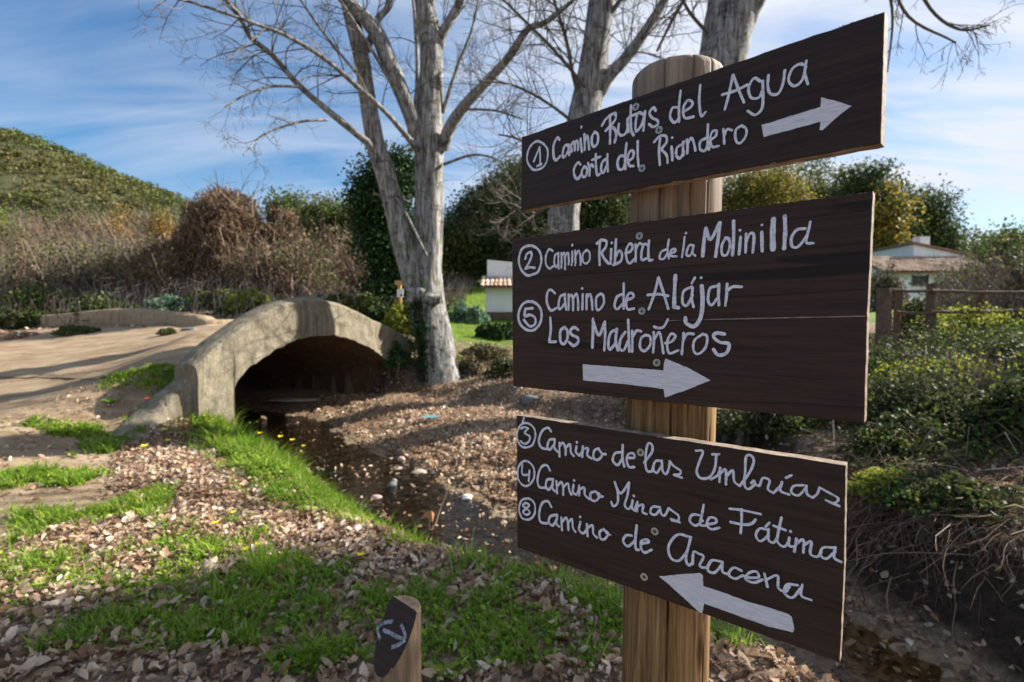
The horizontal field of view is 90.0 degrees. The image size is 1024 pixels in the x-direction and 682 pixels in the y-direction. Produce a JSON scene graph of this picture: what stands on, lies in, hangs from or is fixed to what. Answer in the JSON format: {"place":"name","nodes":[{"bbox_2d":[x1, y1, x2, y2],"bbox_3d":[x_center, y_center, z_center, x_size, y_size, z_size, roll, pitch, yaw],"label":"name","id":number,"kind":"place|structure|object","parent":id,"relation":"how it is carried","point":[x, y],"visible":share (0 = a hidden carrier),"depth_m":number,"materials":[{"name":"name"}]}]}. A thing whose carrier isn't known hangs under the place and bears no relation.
{"place":"outdoors","nodes":[
{"label":"outdoors","id":0,"kind":"place"},
{"bbox_2d":[0,137,190,228],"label":"hill","id":1,"kind":"structure","parent":0,"point":[8,181],"depth_m":176.53,"materials":[{"name":"green plant"}]},
{"bbox_2d":[0,127,192,227],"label":"hillside trees","id":2,"kind":"object","parent":1,"relation":"on","point":[88,165],"visible":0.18,"depth_m":183.19,"materials":[{"name":"green plant"}]},
{"bbox_2d":[267,398,319,401],"bbox_3d":[-4.036,1.088,9.496,1.032,0.074,0.298,0,3,0],"label":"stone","id":3,"kind":"object","parent":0,"point":[291,399],"visible":0.96,"depth_m":9.38,"materials":[{"name":"grey stone"}]},
{"bbox_2d":[237,410,472,524],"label":"stream","id":4,"kind":"structure","parent":0,"point":[308,436],"depth_m":7.57,"materials":[{"name":"liquid"}]},
{"bbox_2d":[403,288,512,363],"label":"meadow grass","id":5,"kind":"structure","parent":0,"point":[476,292],"depth_m":18.04,"materials":[{"name":"green plant"}]},
{"bbox_2d":[0,273,1023,681],"bbox_3d":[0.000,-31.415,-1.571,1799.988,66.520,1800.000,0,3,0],"label":"ground","id":6,"kind":"structure","parent":0,"point":[1000,631],"depth_m":3.79,"materials":[{"name":"soil"}]},
{"bbox_2d":[0,209,34,248],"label":"slope bush","id":7,"kind":"object","parent":6,"relation":"on","point":[10,225],"visible":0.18,"depth_m":32.36,"materials":[{"name":"green plant"}]},
{"bbox_2d":[0,244,39,294],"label":"bare thicket","id":8,"kind":"object","parent":6,"relation":"on","point":[4,277],"visible":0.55,"depth_m":19.04,"materials":[{"name":"brown plant"}]},
{"bbox_2d":[0,330,40,338],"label":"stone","id":9,"kind":"object","parent":6,"relation":"on","point":[9,334],"visible":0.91,"depth_m":11.99,"materials":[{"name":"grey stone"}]},
{"bbox_2d":[0,307,49,328],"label":"leafy bush","id":10,"kind":"object","parent":6,"relation":"on","point":[20,318],"visible":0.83,"depth_m":14.20,"materials":[{"name":"green plant"}]},
{"bbox_2d":[0,200,66,233],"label":"bare thicket","id":11,"kind":"object","parent":6,"relation":"on","point":[24,221],"visible":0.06,"depth_m":42.18,"materials":[{"name":"brown plant"}]},
{"bbox_2d":[0,223,67,257],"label":"bare thicket","id":12,"kind":"object","parent":6,"relation":"on","point":[19,241],"visible":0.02,"depth_m":23.80,"materials":[{"name":"brown plant"}]},
{"bbox_2d":[0,283,79,314],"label":"leafy bush","id":13,"kind":"object","parent":6,"relation":"on","point":[24,294],"visible":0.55,"depth_m":16.27,"materials":[{"name":"green plant"}]},
{"bbox_2d":[0,228,115,289],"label":"bare thicket","id":14,"kind":"object","parent":6,"relation":"on","point":[13,255],"visible":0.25,"depth_m":20.43,"materials":[{"name":"brown plant"}]},
{"bbox_2d":[30,206,96,243],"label":"slope bush","id":15,"kind":"object","parent":6,"relation":"on","point":[68,220],"visible":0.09,"depth_m":36.11,"materials":[{"name":"brown plant"}]},
{"bbox_2d":[1,225,128,262],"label":"bare thicket","id":16,"kind":"object","parent":6,"relation":"on","point":[64,245],"visible":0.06,"depth_m":23.31,"materials":[{"name":"brown plant"}]},
{"bbox_2d":[0,213,130,254],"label":"bare thicket","id":17,"kind":"object","parent":6,"relation":"on","point":[48,232],"visible":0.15,"depth_m":27.16,"materials":[{"name":"brown plant"}]},
{"bbox_2d":[1,197,146,240],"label":"bare thicket","id":18,"kind":"object","parent":6,"relation":"on","point":[63,218],"visible":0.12,"depth_m":36.26,"materials":[{"name":"brown plant"}]},
{"bbox_2d":[50,324,100,335],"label":"bank plant","id":19,"kind":"object","parent":6,"relation":"on","point":[73,329],"visible":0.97,"depth_m":12.00,"materials":[{"name":"green plant"}]},
{"bbox_2d":[0,225,155,298],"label":"bare thicket","id":20,"kind":"object","parent":6,"relation":"on","point":[74,273],"visible":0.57,"depth_m":18.81,"materials":[{"name":"brown plant"}]},
{"bbox_2d":[74,224,123,249],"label":"slope bush","id":21,"kind":"object","parent":6,"relation":"on","point":[94,232],"visible":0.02,"depth_m":29.64,"materials":[{"name":"brown plant"}]},
{"bbox_2d":[66,291,139,312],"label":"leafy bush","id":22,"kind":"object","parent":6,"relation":"on","point":[97,304],"visible":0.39,"depth_m":14.62,"materials":[{"name":"green plant"}]},
{"bbox_2d":[32,212,181,264],"bbox_3d":[-17.522,-4.250,24.106,8.528,3.579,6.329,0,3,0],"label":"bare thicket","id":23,"kind":"object","parent":6,"relation":"on","point":[120,242],"visible":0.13,"depth_m":23.49,"materials":[{"name":"brown plant"}]},
{"bbox_2d":[93,196,143,244],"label":"slope bush","id":24,"kind":"object","parent":6,"relation":"on","point":[119,225],"visible":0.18,"depth_m":35.17,"materials":[{"name":"brown plant"}]},
{"bbox_2d":[55,198,188,244],"bbox_3d":[-26.221,-7.628,37.148,12.955,5.460,10.954,-2,3,-30],"label":"bare thicket","id":25,"kind":"object","parent":6,"relation":"on","point":[133,223],"visible":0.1,"depth_m":35.80,"materials":[{"name":"brown plant"}]},
{"bbox_2d":[32,308,233,326],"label":"wall","id":26,"kind":"structure","parent":6,"relation":"on","point":[133,316],"depth_m":13.06,"materials":[{"name":"concrete"}]},
{"bbox_2d":[0,308,266,440],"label":"fallen leaves","id":27,"kind":"object","parent":6,"relation":"on","point":[29,328],"visible":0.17,"depth_m":13.26,"materials":[{"name":"brown plant"}]},
{"bbox_2d":[113,219,178,293],"bbox_3d":[-12.748,-2.374,20.579,4.892,5.177,4.112,0,3,0],"label":"vine mound","id":28,"kind":"object","parent":6,"relation":"on","point":[152,243],"visible":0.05,"depth_m":19.57,"materials":[{"name":"brown plant"}]},
{"bbox_2d":[65,235,240,302],"bbox_3d":[-11.896,-2.599,18.748,6.201,2.782,5.780,2,3,31],"label":"bare thicket","id":29,"kind":"object","parent":6,"relation":"on","point":[159,265],"visible":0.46,"depth_m":17.80,"materials":[{"name":"brown plant"}]},
{"bbox_2d":[133,203,178,248],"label":"slope bush","id":30,"kind":"object","parent":6,"relation":"on","point":[160,226],"visible":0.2,"depth_m":33.21,"materials":[{"name":"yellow plant"}]},
{"bbox_2d":[155,327,176,334],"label":"bank plant","id":31,"kind":"object","parent":6,"relation":"on","point":[166,331],"visible":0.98,"depth_m":10.25,"materials":[{"name":"green plant"}]},
{"bbox_2d":[141,294,194,311],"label":"leafy bush","id":32,"kind":"object","parent":6,"relation":"on","point":[165,302],"visible":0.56,"depth_m":14.61,"materials":[{"name":"green plant"}]},
{"bbox_2d":[0,297,412,444],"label":"footbridge","id":33,"kind":"object","parent":6,"relation":"on","point":[276,343],"visible":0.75,"depth_m":7.62,"materials":[{"name":"concrete"}]},
{"bbox_2d":[199,558,216,574],"bbox_3d":[-1.615,1.209,2.737,0.103,0.062,0.169,-2,3,-29],"label":"stone","id":34,"kind":"object","parent":6,"relation":"on","point":[202,568],"visible":0.4,"depth_m":2.71,"materials":[{"name":"beige stone"}]},
{"bbox_2d":[184,286,233,308],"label":"leafy bush","id":35,"kind":"object","parent":6,"relation":"on","point":[209,296],"visible":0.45,"depth_m":14.81,"materials":[{"name":"green plant"}]},
{"bbox_2d":[160,165,271,291],"bbox_3d":[-10.899,-3.184,19.435,4.835,7.471,4.646,0,3,0],"label":"vine mound","id":36,"kind":"object","parent":6,"relation":"on","point":[216,219],"visible":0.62,"depth_m":17.97,"materials":[{"name":"brown plant"}]},
{"bbox_2d":[0,267,481,325],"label":"dry stems","id":37,"kind":"object","parent":6,"relation":"on","point":[458,293],"visible":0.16,"depth_m":15.60,"materials":[{"name":"brown plant"}]},
{"bbox_2d":[6,275,478,321],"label":"undergrowth","id":38,"kind":"object","parent":6,"relation":"on","point":[220,311],"visible":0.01,"depth_m":15.72,"materials":[{"name":"green plant"}]},
{"bbox_2d":[221,287,269,312],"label":"leafy bush","id":39,"kind":"object","parent":6,"relation":"on","point":[242,299],"visible":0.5,"depth_m":14.21,"materials":[{"name":"green plant"}]},
{"bbox_2d":[183,228,347,297],"bbox_3d":[-7.925,-2.433,17.757,4.978,3.066,4.800,2,4,38],"label":"bare thicket","id":40,"kind":"object","parent":6,"relation":"on","point":[281,265],"visible":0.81,"depth_m":17.14,"materials":[{"name":"brown plant"}]},
{"bbox_2d":[246,184,310,222],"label":"evergreen oak","id":41,"kind":"object","parent":6,"relation":"on","point":[284,200],"visible":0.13,"depth_m":40.45,"materials":[{"name":"green plant"}]},
{"bbox_2d":[243,200,322,272],"bbox_3d":[-9.077,-3.031,19.973,3.152,4.826,2.853,0,3,0],"label":"vine mound","id":42,"kind":"object","parent":6,"relation":"on","point":[278,220],"visible":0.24,"depth_m":19.78,"materials":[{"name":"brown plant"}]},
{"bbox_2d":[284,189,360,253],"bbox_3d":[-11.783,-7.087,33.500,8.085,6.228,6.014,0,3,0],"label":"evergreen oak","id":43,"kind":"object","parent":6,"relation":"on","point":[316,211],"visible":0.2,"depth_m":32.45,"materials":[{"name":"green plant"}]},
{"bbox_2d":[278,212,370,293],"bbox_3d":[-7.428,-3.520,22.377,7.361,4.400,7.042,0,3,0],"label":"bare thicket","id":44,"kind":"object","parent":6,"relation":"on","point":[349,262],"visible":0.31,"depth_m":21.37,"materials":[{"name":"brown plant"}]},
{"bbox_2d":[314,468,338,478],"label":"leafy plant","id":45,"kind":"object","parent":6,"relation":"on","point":[326,473],"visible":0.83,"depth_m":5.63,"materials":[{"name":"plant"}]},
{"bbox_2d":[324,292,353,307],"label":"leafy bush","id":46,"kind":"object","parent":6,"relation":"on","point":[341,297],"visible":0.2,"depth_m":14.39,"materials":[{"name":"green plant"}]},
{"bbox_2d":[127,0,586,386],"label":"poplar tree","id":47,"kind":"object","parent":6,"relation":"on","point":[418,255],"visible":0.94,"depth_m":9.42,"materials":[{"name":"grey plant"}]},
{"bbox_2d":[350,292,386,323],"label":"leafy bush","id":48,"kind":"object","parent":6,"relation":"on","point":[364,304],"visible":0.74,"depth_m":11.71,"materials":[{"name":"green plant"}]},
{"bbox_2d":[327,136,447,311],"bbox_3d":[-3.550,-2.596,14.938,3.391,6.672,3.097,0,3,0],"label":"ivy clad tree","id":49,"kind":"object","parent":6,"relation":"on","point":[373,242],"visible":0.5,"depth_m":14.35,"materials":[{"name":"green plant"}]},
{"bbox_2d":[383,478,396,493],"bbox_3d":[-1.220,1.500,5.130,0.149,0.242,0.072,-1,3,-27],"label":"stone","id":50,"kind":"object","parent":6,"relation":"on","point":[391,486],"visible":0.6,"depth_m":5.11,"materials":[{"name":"grey stone"}]},
{"bbox_2d":[379,299,412,334],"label":"leafy bush","id":51,"kind":"object","parent":6,"relation":"on","point":[395,316],"visible":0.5,"depth_m":11.41,"materials":[{"name":"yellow plant"}]},
{"bbox_2d":[378,340,414,377],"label":"bank plant","id":52,"kind":"object","parent":6,"relation":"on","point":[400,358],"visible":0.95,"depth_m":9.54,"materials":[{"name":"green plant"}]},
{"bbox_2d":[374,596,421,681],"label":"bollard","id":53,"kind":"object","parent":6,"relation":"on","point":[397,656],"visible":1,"depth_m":1.10,"materials":[{"name":"brown wood"}]},
{"bbox_2d":[0,359,809,679],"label":"grass","id":54,"kind":"structure","parent":6,"relation":"on","point":[248,441],"depth_m":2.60,"materials":[{"name":"green plant"}]},
{"bbox_2d":[426,661,460,681],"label":"leafy plant","id":55,"kind":"object","parent":6,"relation":"on","point":[450,665],"visible":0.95,"depth_m":1.91,"materials":[{"name":"green plant"}]},
{"bbox_2d":[0,376,921,681],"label":"fallen leaves","id":56,"kind":"object","parent":6,"relation":"on","point":[172,458],"visible":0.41,"depth_m":2.67,"materials":[{"name":"brown plant"}]},
{"bbox_2d":[448,299,489,323],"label":"meadow bush","id":57,"kind":"object","parent":6,"relation":"on","point":[463,312],"visible":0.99,"depth_m":18.29,"materials":[{"name":"green plant"}]},
{"bbox_2d":[457,350,484,376],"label":"bank plant","id":58,"kind":"object","parent":6,"relation":"on","point":[465,367],"visible":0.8,"depth_m":10.14,"materials":[{"name":"brown plant"}]},
{"bbox_2d":[461,356,506,379],"bbox_3d":[-0.342,0.540,10.051,1.304,0.487,0.287,0,3,0],"label":"dead log","id":59,"kind":"object","parent":6,"relation":"on","point":[467,376],"visible":0.43,"depth_m":10.01,"materials":[{"name":"brown wood"}]},
{"bbox_2d":[458,341,510,358],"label":"bank plant","id":60,"kind":"object","parent":6,"relation":"on","point":[485,351],"visible":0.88,"depth_m":11.02,"materials":[{"name":"brown plant"}]},
{"bbox_2d":[474,321,512,340],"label":"meadow bush","id":61,"kind":"object","parent":6,"relation":"on","point":[494,331],"visible":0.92,"depth_m":12.78,"materials":[{"name":"green plant"}]},
{"bbox_2d":[442,155,548,281],"bbox_3d":[-1.442,-7.578,35.238,12.334,11.048,7.504,0,3,0],"label":"evergreen oak","id":62,"kind":"object","parent":6,"relation":"on","point":[465,252],"visible":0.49,"depth_m":34.15,"materials":[{"name":"green plant"}]},
{"bbox_2d":[480,260,511,320],"bbox_3d":[0.521,-1.804,20.921,3.500,3.001,2.630,0,3,0],"label":"white hut","id":63,"kind":"object","parent":6,"relation":"on","point":[496,282],"visible":0.28,"depth_m":19.95,"materials":[{"name":"paint"}]},
{"bbox_2d":[484,354,512,378],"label":"bank plant","id":64,"kind":"object","parent":6,"relation":"on","point":[504,367],"visible":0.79,"depth_m":9.67,"materials":[{"name":"green plant"}]},
{"bbox_2d":[520,395,538,404],"bbox_3d":[0.296,0.958,8.329,0.351,0.162,0.204,0,3,0],"label":"stone","id":65,"kind":"object","parent":6,"relation":"on","point":[526,399],"visible":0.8,"depth_m":8.25,"materials":[{"name":"grey stone"}]},
{"bbox_2d":[413,0,707,269],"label":"poplar tree","id":66,"kind":"object","parent":6,"relation":"on","point":[594,77],"visible":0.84,"depth_m":8.70,"materials":[{"name":"grey plant"}]},
{"bbox_2d":[500,149,629,229],"bbox_3d":[5.192,-8.753,37.848,11.693,11.065,8.240,1,3,16],"label":"evergreen oak","id":67,"kind":"object","parent":6,"relation":"on","point":[610,211],"visible":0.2,"depth_m":36.01,"materials":[{"name":"green plant"}]},
{"bbox_2d":[250,399,989,681],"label":"pebbles","id":68,"kind":"object","parent":6,"relation":"on","point":[912,673],"visible":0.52,"depth_m":4.70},
{"bbox_2d":[264,332,1023,680],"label":"fallen leaves","id":69,"kind":"object","parent":6,"relation":"on","point":[400,408],"visible":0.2,"depth_m":7.20,"materials":[{"name":"brown plant"}]},
{"bbox_2d":[512,12,887,681],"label":"signpost","id":70,"kind":"object","parent":6,"relation":"on","point":[678,308],"visible":1,"depth_m":0.62,"materials":[{"name":"brown wood"}]},
{"bbox_2d":[716,408,753,443],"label":"bramble bush","id":71,"kind":"object","parent":6,"relation":"on","point":[726,435],"visible":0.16,"depth_m":5.20,"materials":[{"name":"green plant"}]},
{"bbox_2d":[722,163,827,210],"bbox_3d":[15.808,-7.508,33.715,10.166,9.414,6.222,0,3,0],"label":"autumn oak","id":72,"kind":"object","parent":6,"relation":"on","point":[749,193],"visible":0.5,"depth_m":32.58,"materials":[{"name":"green plant"}]},
{"bbox_2d":[716,409,834,446],"bbox_3d":[2.445,0.763,4.803,1.188,0.556,0.659,1,3,20],"label":"bramble bush","id":73,"kind":"object","parent":6,"relation":"on","point":[765,423],"visible":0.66,"depth_m":4.69,"materials":[{"name":"green plant"}]},
{"bbox_2d":[731,157,842,208],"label":"stone pine","id":74,"kind":"object","parent":6,"relation":"on","point":[817,177],"visible":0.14,"depth_m":42.72,"materials":[{"name":"green plant"}]},
{"bbox_2d":[610,311,1023,470],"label":"bramble cover","id":75,"kind":"object","parent":6,"relation":"on","point":[985,338],"visible":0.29,"depth_m":5.19,"materials":[{"name":"green plant"}]},
{"bbox_2d":[622,0,1023,88],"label":"poplar tree","id":76,"kind":"object","parent":6,"relation":"on","point":[727,27],"visible":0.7,"depth_m":7.46,"materials":[{"name":"grey plant"}]},
{"bbox_2d":[802,156,948,246],"bbox_3d":[26.906,-8.738,39.379,10.592,11.001,7.499,0,3,0],"label":"evergreen oak","id":77,"kind":"object","parent":6,"relation":"on","point":[854,183],"visible":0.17,"depth_m":38.32,"materials":[{"name":"green plant"}]},
{"bbox_2d":[847,466,913,530],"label":"bramble bush","id":78,"kind":"object","parent":6,"relation":"on","point":[878,484],"visible":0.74,"depth_m":3.27,"materials":[{"name":"green plant"}]},
{"bbox_2d":[868,342,894,381],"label":"bramble bush","id":79,"kind":"object","parent":6,"relation":"on","point":[871,354],"visible":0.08,"depth_m":6.24,"materials":[{"name":"green plant"}]},
{"bbox_2d":[869,256,911,311],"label":"house shrub","id":80,"kind":"object","parent":6,"relation":"on","point":[885,280],"visible":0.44,"depth_m":21.81,"materials":[{"name":"green plant"}]},
{"bbox_2d":[846,424,939,463],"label":"bramble bush","id":81,"kind":"object","parent":6,"relation":"on","point":[882,438],"visible":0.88,"depth_m":3.74,"materials":[{"name":"green plant"}]},
{"bbox_2d":[870,173,929,248],"bbox_3d":[26.818,-7.415,36.586,4.948,8.702,4.025,1,3,20],"label":"autumn oak","id":82,"kind":"object","parent":6,"relation":"on","point":[890,218],"visible":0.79,"depth_m":35.95,"materials":[{"name":"green plant"}]},
{"bbox_2d":[785,416,1023,549],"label":"creeping brambles","id":83,"kind":"object","parent":6,"relation":"on","point":[905,461],"visible":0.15,"depth_m":3.52,"materials":[{"name":"green plant"}]},
{"bbox_2d":[786,425,1023,620],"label":"dry roots","id":84,"kind":"object","parent":6,"relation":"on","point":[995,475],"visible":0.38,"depth_m":3.08,"materials":[{"name":"brown plant"}]},
{"bbox_2d":[789,429,1023,666],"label":"dry canes","id":85,"kind":"object","parent":6,"relation":"on","point":[925,544],"visible":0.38,"depth_m":2.90,"materials":[{"name":"brown plant"}]},
{"bbox_2d":[834,367,997,437],"bbox_3d":[3.606,0.580,4.416,1.520,0.716,1.126,0,3,0],"label":"bramble bush","id":86,"kind":"object","parent":6,"relation":"on","point":[925,393],"visible":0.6,"depth_m":4.31,"materials":[{"name":"green plant"}]},
{"bbox_2d":[891,294,941,341],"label":"bramble bush","id":87,"kind":"object","parent":6,"relation":"on","point":[918,304],"visible":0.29,"depth_m":8.86,"materials":[{"name":"green plant"}]},
{"bbox_2d":[870,236,984,304],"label":"white house","id":88,"kind":"structure","parent":6,"relation":"on","point":[921,248],"depth_m":29.37,"materials":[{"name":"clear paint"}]},
{"bbox_2d":[911,274,928,285],"bbox_3d":[22.201,-3.310,27.884,0.920,0.626,0.170,0,3,0],"label":"window","id":89,"kind":"structure","parent":88,"relation":"in","point":[915,278],"depth_m":27.85,"materials":[{"name":"black glass"}]},
{"bbox_2d":[868,356,997,392],"bbox_3d":[4.591,0.456,5.557,1.443,0.611,0.889,-1,3,-16],"label":"bramble bush","id":90,"kind":"object","parent":6,"relation":"on","point":[930,361],"visible":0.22,"depth_m":5.48,"materials":[{"name":"green plant"}]},
{"bbox_2d":[904,172,990,250],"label":"evergreen oak","id":91,"kind":"object","parent":6,"relation":"on","point":[944,233],"visible":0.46,"depth_m":40.32,"materials":[{"name":"green plant"}]},
{"bbox_2d":[872,469,1023,542],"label":"bramble bush","id":92,"kind":"object","parent":6,"relation":"on","point":[966,489],"visible":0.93,"depth_m":2.95,"materials":[{"name":"green plant"}]},
{"bbox_2d":[874,234,1023,327],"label":"bare shrub","id":93,"kind":"object","parent":6,"relation":"on","point":[992,299],"visible":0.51,"depth_m":11.15,"materials":[{"name":"brown plant"}]},
{"bbox_2d":[875,284,1023,356],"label":"wooden fence","id":94,"kind":"object","parent":6,"relation":"on","point":[883,323],"visible":0.77,"depth_m":8.06,"materials":[{"name":"brown wood"}]},
{"bbox_2d":[925,258,973,305],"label":"house shrub","id":95,"kind":"object","parent":6,"relation":"on","point":[938,278],"visible":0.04,"depth_m":20.01,"materials":[{"name":"green plant"}]},
{"bbox_2d":[876,336,1023,396],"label":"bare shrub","id":96,"kind":"object","parent":6,"relation":"on","point":[981,379],"visible":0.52,"depth_m":5.03,"materials":[{"name":"green plant"}]},
{"bbox_2d":[901,294,1023,345],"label":"bramble bush","id":97,"kind":"object","parent":6,"relation":"on","point":[991,319],"visible":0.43,"depth_m":8.11,"materials":[{"name":"green plant"}]},
{"bbox_2d":[937,222,1023,309],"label":"bramble bush","id":98,"kind":"object","parent":6,"relation":"on","point":[966,265],"visible":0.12,"depth_m":16.59,"materials":[{"name":"green plant"}]},
{"bbox_2d":[948,375,1023,449],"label":"bramble bush","id":99,"kind":"object","parent":6,"relation":"on","point":[1004,393],"visible":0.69,"depth_m":3.88,"materials":[{"name":"green plant"}]},
{"bbox_2d":[963,251,1009,302],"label":"house shrub","id":100,"kind":"object","parent":6,"relation":"on","point":[994,269],"visible":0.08,"depth_m":12.84,"materials":[{"name":"green plant"}]},
{"bbox_2d":[950,218,1023,264],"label":"stone pine","id":101,"kind":"object","parent":6,"relation":"on","point":[984,235],"visible":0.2,"depth_m":58.81,"materials":[{"name":"green plant"}]},
{"bbox_2d":[958,215,1023,295],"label":"house shrub","id":102,"kind":"object","parent":6,"relation":"on","point":[1004,246],"visible":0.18,"depth_m":14.76,"materials":[{"name":"green plant"}]},
{"bbox_2d":[970,331,1023,377],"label":"bramble bush","id":103,"kind":"object","parent":6,"relation":"on","point":[1004,344],"visible":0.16,"depth_m":5.98,"materials":[{"name":"green plant"}]},
{"bbox_2d":[999,256,1023,325],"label":"house shrub","id":104,"kind":"object","parent":6,"relation":"on","point":[1018,280],"visible":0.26,"depth_m":10.88,"materials":[{"name":"green plant"}]},
{"bbox_2d":[0,0,1023,241],"label":"sky","id":105,"kind":"structure","parent":0,"point":[73,75],"materials":[{"name":"blue"}]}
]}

